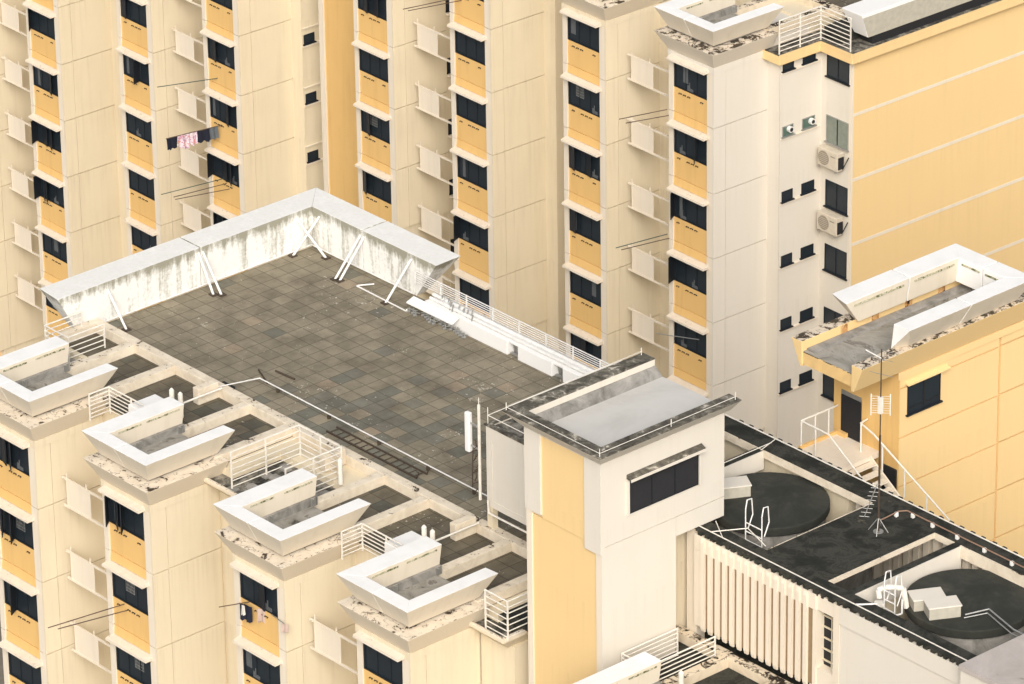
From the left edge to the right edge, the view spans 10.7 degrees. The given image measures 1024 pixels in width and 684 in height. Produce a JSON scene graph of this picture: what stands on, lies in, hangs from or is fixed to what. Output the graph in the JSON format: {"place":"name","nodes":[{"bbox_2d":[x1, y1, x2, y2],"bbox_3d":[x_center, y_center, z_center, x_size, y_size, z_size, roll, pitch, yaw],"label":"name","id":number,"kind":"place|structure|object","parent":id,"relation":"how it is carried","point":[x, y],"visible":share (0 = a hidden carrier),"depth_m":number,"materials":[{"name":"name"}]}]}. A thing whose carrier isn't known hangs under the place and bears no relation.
{"place":"outdoors","nodes":[
{"label":"outdoors","id":0,"kind":"place"},
{"bbox_2d":[0,620,3,683],"bbox_3d":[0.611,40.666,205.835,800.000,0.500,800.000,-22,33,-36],"label":"ground","id":1,"kind":"structure","parent":0,"point":[1,670],"depth_m":258.17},
{"bbox_2d":[0,188,809,683],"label":"apartment block","id":2,"kind":"structure","parent":1,"relation":"on","point":[158,528],"depth_m":182.82,"materials":[{"name":"paint"}]},
{"bbox_2d":[0,437,29,476],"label":"window","id":3,"kind":"structure","parent":2,"relation":"in","point":[16,457],"depth_m":184.11,"materials":[{"name":"black glass"}]},
{"bbox_2d":[0,508,33,549],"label":"window","id":4,"kind":"structure","parent":2,"relation":"in","point":[17,529],"depth_m":185.37,"materials":[{"name":"black glass"}]},
{"bbox_2d":[3,580,37,621],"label":"window","id":5,"kind":"structure","parent":2,"relation":"in","point":[17,599],"depth_m":186.60,"materials":[{"name":"black glass"}]},
{"bbox_2d":[8,652,41,683],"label":"window","id":6,"kind":"structure","parent":2,"relation":"in","point":[19,669],"depth_m":188.06,"materials":[{"name":"black glass"}]},
{"bbox_2d":[44,311,105,362],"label":"guard rail","id":7,"kind":"object","parent":2,"relation":"on","point":[68,337],"visible":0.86,"depth_m":187.65,"materials":[{"name":"metal"}]},
{"bbox_2d":[48,604,126,628],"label":"drying poles","id":8,"kind":"object","parent":2,"relation":"attached to","point":[88,615],"visible":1,"depth_m":180.73,"materials":[{"name":"brown wood"}]},
{"bbox_2d":[88,386,145,420],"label":"guard rail","id":9,"kind":"object","parent":2,"relation":"on","point":[109,402],"visible":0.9,"depth_m":183.40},
{"bbox_2d":[104,496,144,540],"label":"window","id":10,"kind":"structure","parent":2,"relation":"in","point":[128,520],"depth_m":179.93,"materials":[{"name":"black glass"}]},
{"bbox_2d":[112,572,147,615],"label":"window","id":11,"kind":"structure","parent":2,"relation":"in","point":[125,591],"depth_m":181.26,"materials":[{"name":"black glass"}]},
{"bbox_2d":[116,646,151,683],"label":"window","id":12,"kind":"structure","parent":2,"relation":"in","point":[140,671],"depth_m":182.50,"materials":[{"name":"black glass"}]},
{"bbox_2d":[219,601,252,622],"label":"laundry pole","id":13,"kind":"object","parent":2,"relation":"attached to","point":[246,612],"visible":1,"depth_m":175.54,"materials":[{"name":"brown wood"}]},
{"bbox_2d":[240,572,277,617],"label":"window","id":14,"kind":"structure","parent":2,"relation":"in","point":[251,590],"depth_m":175.08,"materials":[{"name":"black glass"}]},
{"bbox_2d":[257,608,264,623],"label":"towel","id":15,"kind":"object","parent":2,"relation":"hanging from","point":[260,617],"visible":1,"depth_m":175.29,"materials":[{"name":"pink fabric"}]},
{"bbox_2d":[243,649,279,683],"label":"window","id":16,"kind":"structure","parent":2,"relation":"in","point":[255,667],"depth_m":176.50,"materials":[{"name":"black glass"}]},
{"bbox_2d":[258,369,294,383],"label":"steel angle","id":17,"kind":"object","parent":2,"relation":"on","point":[286,375],"visible":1,"depth_m":185.81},
{"bbox_2d":[271,614,288,632],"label":"laundry pole","id":18,"kind":"object","parent":2,"relation":"attached to","point":[285,628],"visible":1,"depth_m":174.07,"materials":[{"name":"pink fabric"}]},
{"bbox_2d":[227,424,341,496],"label":"guard rail","id":19,"kind":"object","parent":2,"relation":"on","point":[266,474],"visible":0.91,"depth_m":179.26,"materials":[{"name":"white metal"}]},
{"bbox_2d":[219,377,486,495],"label":"water pipe","id":20,"kind":"object","parent":2,"relation":"on","point":[329,415],"visible":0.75,"depth_m":181.86,"materials":[{"name":"metal"}]},
{"bbox_2d":[341,523,402,559],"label":"guard rail","id":21,"kind":"object","parent":2,"relation":"on","point":[361,536],"visible":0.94,"depth_m":174.33,"materials":[{"name":"metal"}]},
{"bbox_2d":[326,426,429,478],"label":"roof ladder","id":22,"kind":"object","parent":2,"relation":"on","point":[373,455],"visible":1,"depth_m":180.50,"materials":[{"name":"metal"}]},
{"bbox_2d":[363,643,402,683],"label":"window","id":23,"kind":"structure","parent":2,"relation":"in","point":[384,667],"depth_m":170.92,"materials":[{"name":"black glass"}]},
{"bbox_2d":[464,398,481,499],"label":"cell antenna","id":24,"kind":"object","parent":2,"relation":"on","point":[468,430],"visible":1,"depth_m":174.31,"materials":[{"name":"white paint"}]},
{"bbox_2d":[484,589,527,640],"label":"guard rail","id":25,"kind":"object","parent":2,"relation":"on","point":[507,618],"visible":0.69,"depth_m":169.59,"materials":[{"name":"metal"}]},
{"bbox_2d":[414,270,610,368],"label":"guard rail","id":26,"kind":"object","parent":2,"relation":"on","point":[519,330],"visible":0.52,"depth_m":187.46,"materials":[{"name":"metal"}]},
{"bbox_2d":[621,628,715,679],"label":"guard rail","id":27,"kind":"object","parent":2,"relation":"on","point":[673,655],"visible":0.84,"depth_m":167.00,"materials":[{"name":"metal"}]},
{"bbox_2d":[0,0,1023,447],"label":"apartment block","id":28,"kind":"structure","parent":1,"relation":"on","point":[514,162],"depth_m":221.90,"materials":[{"name":"paint"}]},
{"bbox_2d":[28,8,54,39],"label":"window","id":29,"kind":"structure","parent":28,"relation":"in","point":[40,23],"depth_m":247.51,"materials":[{"name":"black glass"}]},
{"bbox_2d":[33,66,57,96],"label":"window","id":30,"kind":"structure","parent":28,"relation":"in","point":[43,80],"depth_m":248.72,"materials":[{"name":"black glass"}]},
{"bbox_2d":[31,120,60,152],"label":"window","id":31,"kind":"structure","parent":28,"relation":"in","point":[46,136],"depth_m":249.93,"materials":[{"name":"black glass"}]},
{"bbox_2d":[33,176,63,207],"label":"window","id":32,"kind":"structure","parent":28,"relation":"in","point":[42,188],"depth_m":251.22,"materials":[{"name":"black glass"}]},
{"bbox_2d":[42,233,66,262],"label":"window","id":33,"kind":"structure","parent":28,"relation":"in","point":[51,246],"depth_m":252.39,"materials":[{"name":"black glass"}]},
{"bbox_2d":[120,0,146,27],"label":"window","id":34,"kind":"structure","parent":28,"relation":"in","point":[132,11],"depth_m":241.36,"materials":[{"name":"black glass"}]},
{"bbox_2d":[123,54,148,85],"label":"window","id":35,"kind":"structure","parent":28,"relation":"in","point":[139,71],"depth_m":242.30,"materials":[{"name":"black glass"}]},
{"bbox_2d":[126,112,151,143],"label":"window","id":36,"kind":"structure","parent":28,"relation":"in","point":[140,128],"depth_m":243.85,"materials":[{"name":"black glass"}]},
{"bbox_2d":[128,169,154,200],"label":"window","id":37,"kind":"structure","parent":28,"relation":"in","point":[138,183],"depth_m":245.04,"materials":[{"name":"black glass"}]},
{"bbox_2d":[131,226,156,249],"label":"window","id":38,"kind":"structure","parent":28,"relation":"in","point":[142,240],"depth_m":246.42,"materials":[{"name":"black glass"}]},
{"bbox_2d":[166,125,221,149],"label":"laundry pole","id":39,"kind":"object","parent":28,"relation":"attached to","point":[199,136],"visible":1,"depth_m":237.66,"materials":[{"name":"fabric"}]},
{"bbox_2d":[161,178,228,199],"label":"drying poles","id":40,"kind":"object","parent":28,"relation":"attached to","point":[198,190],"visible":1,"depth_m":238.67,"materials":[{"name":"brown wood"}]},
{"bbox_2d":[213,212,227,223],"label":"window","id":41,"kind":"structure","parent":28,"relation":"in","point":[217,218],"depth_m":240.89,"materials":[{"name":"black glass"}]},
{"bbox_2d":[207,37,234,69],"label":"window","id":42,"kind":"structure","parent":28,"relation":"in","point":[218,52],"depth_m":236.98,"materials":[{"name":"black glass"}]},
{"bbox_2d":[211,0,232,10],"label":"window","id":43,"kind":"structure","parent":28,"relation":"in","point":[226,3],"depth_m":235.60,"materials":[{"name":"black glass"}]},
{"bbox_2d":[207,153,238,186],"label":"window","id":44,"kind":"structure","parent":28,"relation":"in","point":[216,166],"depth_m":239.48,"materials":[{"name":"black glass"}]},
{"bbox_2d":[210,96,236,128],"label":"window","id":45,"kind":"structure","parent":28,"relation":"in","point":[227,114],"depth_m":238.20,"materials":[{"name":"black glass"}]},
{"bbox_2d":[303,32,316,45],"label":"window","id":46,"kind":"structure","parent":28,"relation":"in","point":[309,38],"depth_m":237.10,"materials":[{"name":"black glass"}]},
{"bbox_2d":[305,91,318,104],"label":"window","id":47,"kind":"structure","parent":28,"relation":"in","point":[311,97],"depth_m":238.31,"materials":[{"name":"black glass"}]},
{"bbox_2d":[307,149,319,163],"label":"window","id":48,"kind":"structure","parent":28,"relation":"in","point":[312,156],"depth_m":239.54,"materials":[{"name":"black glass"}]},
{"bbox_2d":[358,0,386,20],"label":"window","id":49,"kind":"structure","parent":28,"relation":"in","point":[377,8],"depth_m":227.07,"materials":[{"name":"black glass"}]},
{"bbox_2d":[359,48,387,82],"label":"window","id":50,"kind":"structure","parent":28,"relation":"in","point":[371,64],"depth_m":228.46,"materials":[{"name":"black glass"}]},
{"bbox_2d":[361,110,389,143],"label":"window","id":51,"kind":"structure","parent":28,"relation":"in","point":[372,125],"depth_m":229.63,"materials":[{"name":"black glass"}]},
{"bbox_2d":[362,170,390,203],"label":"window","id":52,"kind":"structure","parent":28,"relation":"in","point":[373,185],"depth_m":230.93,"materials":[{"name":"black glass"}]},
{"bbox_2d":[403,0,461,10],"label":"drying poles","id":53,"kind":"object","parent":28,"relation":"attached to","point":[430,6],"visible":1,"depth_m":221.32,"materials":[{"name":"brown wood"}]},
{"bbox_2d":[448,118,451,134],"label":"window","id":54,"kind":"structure","parent":28,"relation":"in","point":[449,125],"depth_m":230.59,"materials":[{"name":"black glass"}]},
{"bbox_2d":[455,30,484,65],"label":"window","id":55,"kind":"structure","parent":28,"relation":"in","point":[473,49],"depth_m":222.89,"materials":[{"name":"black glass"}]},
{"bbox_2d":[453,215,487,251],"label":"window","id":56,"kind":"structure","parent":28,"relation":"in","point":[471,233],"depth_m":226.63,"materials":[{"name":"black glass"}]},
{"bbox_2d":[456,93,485,127],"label":"window","id":57,"kind":"structure","parent":28,"relation":"in","point":[470,110],"depth_m":224.09,"materials":[{"name":"black glass"}]},
{"bbox_2d":[457,155,486,189],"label":"window","id":58,"kind":"structure","parent":28,"relation":"in","point":[469,171],"depth_m":225.36,"materials":[{"name":"black glass"}]},
{"bbox_2d":[460,278,488,311],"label":"window","id":59,"kind":"structure","parent":28,"relation":"in","point":[467,288],"depth_m":227.73,"materials":[{"name":"black glass"}]},
{"bbox_2d":[567,16,598,52],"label":"window","id":60,"kind":"structure","parent":28,"relation":"in","point":[585,35],"depth_m":216.78,"materials":[{"name":"black glass"}]},
{"bbox_2d":[568,81,599,117],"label":"window","id":61,"kind":"structure","parent":28,"relation":"in","point":[584,99],"depth_m":218.00,"materials":[{"name":"black glass"}]},
{"bbox_2d":[569,145,599,180],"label":"window","id":62,"kind":"structure","parent":28,"relation":"in","point":[580,161],"depth_m":219.17,"materials":[{"name":"black glass"}]},
{"bbox_2d":[569,208,600,244],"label":"window","id":63,"kind":"structure","parent":28,"relation":"in","point":[580,224],"depth_m":220.46,"materials":[{"name":"black glass"}]},
{"bbox_2d":[570,271,600,306],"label":"window","id":64,"kind":"structure","parent":28,"relation":"in","point":[580,286],"depth_m":221.70,"materials":[{"name":"black glass"}]},
{"bbox_2d":[571,333,601,367],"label":"window","id":65,"kind":"structure","parent":28,"relation":"in","point":[594,350],"depth_m":222.79,"materials":[{"name":"black glass"}]},
{"bbox_2d":[616,234,669,249],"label":"drying poles","id":66,"kind":"object","parent":28,"relation":"attached to","point":[643,244],"visible":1,"depth_m":215.57,"materials":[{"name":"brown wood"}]},
{"bbox_2d":[619,109,668,122],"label":"drying poles","id":67,"kind":"object","parent":28,"relation":"attached to","point":[644,114],"visible":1,"depth_m":213.31,"materials":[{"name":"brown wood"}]},
{"bbox_2d":[668,256,706,294],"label":"window","id":68,"kind":"structure","parent":28,"relation":"in","point":[679,271],"depth_m":216.14,"materials":[{"name":"black glass"}]},
{"bbox_2d":[670,192,706,230],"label":"window","id":69,"kind":"structure","parent":28,"relation":"in","point":[686,210],"depth_m":214.93,"materials":[{"name":"black glass"}]},
{"bbox_2d":[674,321,705,357],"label":"window","id":70,"kind":"structure","parent":28,"relation":"in","point":[698,347],"depth_m":217.31,"materials":[{"name":"black glass"}]},
{"bbox_2d":[674,63,706,99],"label":"window","id":71,"kind":"structure","parent":28,"relation":"in","point":[690,81],"depth_m":212.38,"materials":[{"name":"black glass"}]},
{"bbox_2d":[674,129,706,165],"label":"window","id":72,"kind":"structure","parent":28,"relation":"in","point":[695,149],"depth_m":213.62,"materials":[{"name":"black glass"}]},
{"bbox_2d":[779,379,792,394],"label":"window","id":73,"kind":"structure","parent":28,"relation":"in","point":[785,386],"depth_m":218.64,"materials":[{"name":"black glass"}]},
{"bbox_2d":[779,316,793,331],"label":"window","id":74,"kind":"structure","parent":28,"relation":"in","point":[785,324],"depth_m":217.41,"materials":[{"name":"black glass"}]},
{"bbox_2d":[780,252,793,267],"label":"window","id":75,"kind":"structure","parent":28,"relation":"in","point":[786,260],"depth_m":216.19,"materials":[{"name":"black glass"}]},
{"bbox_2d":[780,188,794,203],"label":"window","id":76,"kind":"structure","parent":28,"relation":"in","point":[786,196],"depth_m":214.93,"materials":[{"name":"black glass"}]},
{"bbox_2d":[781,61,795,73],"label":"window","id":77,"kind":"structure","parent":28,"relation":"in","point":[787,67],"depth_m":212.53,"materials":[{"name":"black glass"}]},
{"bbox_2d":[781,123,795,138],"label":"window","id":78,"kind":"structure","parent":28,"relation":"in","point":[785,134],"depth_m":213.68,"materials":[{"name":"green glass"}]},
{"bbox_2d":[798,369,813,385],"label":"window","id":79,"kind":"structure","parent":28,"relation":"in","point":[806,377],"depth_m":219.28,"materials":[{"name":"black glass"}]},
{"bbox_2d":[799,307,814,322],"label":"window","id":80,"kind":"structure","parent":28,"relation":"in","point":[807,314],"depth_m":218.05,"materials":[{"name":"black glass"}]},
{"bbox_2d":[799,243,815,259],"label":"window","id":81,"kind":"structure","parent":28,"relation":"in","point":[807,251],"depth_m":216.83,"materials":[{"name":"black glass"}]},
{"bbox_2d":[800,179,815,195],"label":"window","id":82,"kind":"structure","parent":28,"relation":"in","point":[807,187],"depth_m":215.56,"materials":[{"name":"black glass"}]},
{"bbox_2d":[801,114,816,130],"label":"window","id":83,"kind":"structure","parent":28,"relation":"in","point":[805,125],"depth_m":214.30,"materials":[{"name":"green glass"}]},
{"bbox_2d":[801,53,817,65],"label":"window","id":84,"kind":"structure","parent":28,"relation":"in","point":[811,58],"depth_m":213.21,"materials":[{"name":"black glass"}]},
{"bbox_2d":[778,5,851,54],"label":"guard rail","id":85,"kind":"object","parent":28,"relation":"on","point":[820,28],"visible":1,"depth_m":212.16,"materials":[{"name":"metal"}]},
{"bbox_2d":[821,374,833,401],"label":"window","id":86,"kind":"structure","parent":28,"relation":"in","point":[828,382],"depth_m":219.39,"materials":[{"name":"black glass"}]},
{"bbox_2d":[817,208,847,237],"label":"air conditioner","id":87,"kind":"object","parent":28,"relation":"attached to","point":[830,222],"visible":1,"depth_m":215.65,"materials":[{"name":"paint"}]},
{"bbox_2d":[818,144,848,173],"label":"air conditioner","id":88,"kind":"object","parent":28,"relation":"attached to","point":[830,157],"visible":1,"depth_m":214.44,"materials":[{"name":"paint"}]},
{"bbox_2d":[824,306,842,322],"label":"window","id":89,"kind":"structure","parent":28,"relation":"in","point":[829,314],"depth_m":218.00,"materials":[{"name":"black glass"}]},
{"bbox_2d":[822,243,846,280],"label":"window","id":90,"kind":"structure","parent":28,"relation":"in","point":[835,260],"depth_m":216.72,"materials":[{"name":"black glass"}]},
{"bbox_2d":[823,179,847,216],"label":"window","id":91,"kind":"structure","parent":28,"relation":"in","point":[836,195],"depth_m":215.51,"materials":[{"name":"black glass"}]},
{"bbox_2d":[824,114,848,151],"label":"window","id":92,"kind":"structure","parent":28,"relation":"in","point":[837,130],"depth_m":214.25,"materials":[{"name":"green glass"}]},
{"bbox_2d":[825,54,849,86],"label":"window","id":93,"kind":"structure","parent":28,"relation":"in","point":[838,70],"depth_m":213.10,"materials":[{"name":"black glass"}]},
{"bbox_2d":[502,347,741,683],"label":"lift tower","id":94,"kind":"structure","parent":1,"relation":"on","point":[624,475],"depth_m":166.08,"materials":[{"name":"paint"}]},
{"bbox_2d":[630,455,698,513],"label":"window","id":95,"kind":"structure","parent":94,"relation":"in","point":[677,478],"depth_m":165.40,"materials":[{"name":"glass"}]},
{"bbox_2d":[484,360,1023,683],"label":"tank house","id":96,"kind":"structure","parent":1,"relation":"on","point":[791,607],"depth_m":165.72,"materials":[{"name":"paint"}]},
{"bbox_2d":[745,498,769,547],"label":"tank ladder","id":97,"kind":"object","parent":96,"relation":"attached to","point":[761,529],"visible":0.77,"depth_m":166.73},
{"bbox_2d":[711,472,829,549],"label":"water tank","id":98,"kind":"object","parent":96,"relation":"on","point":[797,505],"visible":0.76,"depth_m":168.94,"materials":[{"name":"grey concrete"}]},
{"bbox_2d":[724,476,751,498],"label":"equipment box","id":99,"kind":"object","parent":98,"relation":"on","point":[738,487],"visible":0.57,"depth_m":169.56,"materials":[{"name":"metal"}]},
{"bbox_2d":[862,347,891,536],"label":"antenna mast","id":100,"kind":"object","parent":96,"relation":"on","point":[879,410],"visible":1,"depth_m":165.31,"materials":[{"name":"metal"}]},
{"bbox_2d":[883,570,902,613],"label":"tank ladder","id":101,"kind":"object","parent":96,"relation":"attached to","point":[894,594],"visible":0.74,"depth_m":162.88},
{"bbox_2d":[904,569,1023,655],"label":"water tank","id":102,"kind":"object","parent":96,"relation":"on","point":[973,590],"visible":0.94,"depth_m":162.98,"materials":[{"name":"grey concrete"}]},
{"bbox_2d":[857,584,908,615],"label":"overflow pipe","id":103,"kind":"object","parent":102,"relation":"attached to","point":[904,599],"visible":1,"depth_m":162.98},
{"bbox_2d":[907,587,945,611],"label":"equipment box","id":104,"kind":"object","parent":102,"relation":"on","point":[916,597],"visible":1,"depth_m":163.02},
{"bbox_2d":[923,595,961,620],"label":"equipment box","id":105,"kind":"object","parent":102,"relation":"on","point":[938,608],"visible":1,"depth_m":162.44,"materials":[{"name":"metal"}]},
{"bbox_2d":[964,608,1023,636],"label":"tank rail","id":106,"kind":"object","parent":102,"relation":"on","point":[1000,618],"visible":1,"depth_m":162.14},
{"bbox_2d":[792,244,1023,556],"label":"stair tower","id":107,"kind":"structure","parent":1,"relation":"on","point":[945,326],"depth_m":174.72,"materials":[{"name":"paint"}]},
{"bbox_2d":[800,404,863,479],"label":"stair rail","id":108,"kind":"object","parent":107,"relation":"attached to","point":[829,435],"visible":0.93,"depth_m":174.25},
{"bbox_2d":[841,394,861,442],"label":"door","id":109,"kind":"structure","parent":107,"relation":"in","point":[851,408],"depth_m":174.99,"materials":[{"name":"paint"}]},
{"bbox_2d":[860,418,949,520],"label":"stair rail","id":110,"kind":"object","parent":107,"relation":"attached to","point":[900,464],"visible":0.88,"depth_m":173.31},
{"bbox_2d":[905,373,942,416],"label":"window","id":111,"kind":"structure","parent":107,"relation":"in","point":[925,394],"depth_m":173.68,"materials":[{"name":"black glass"}]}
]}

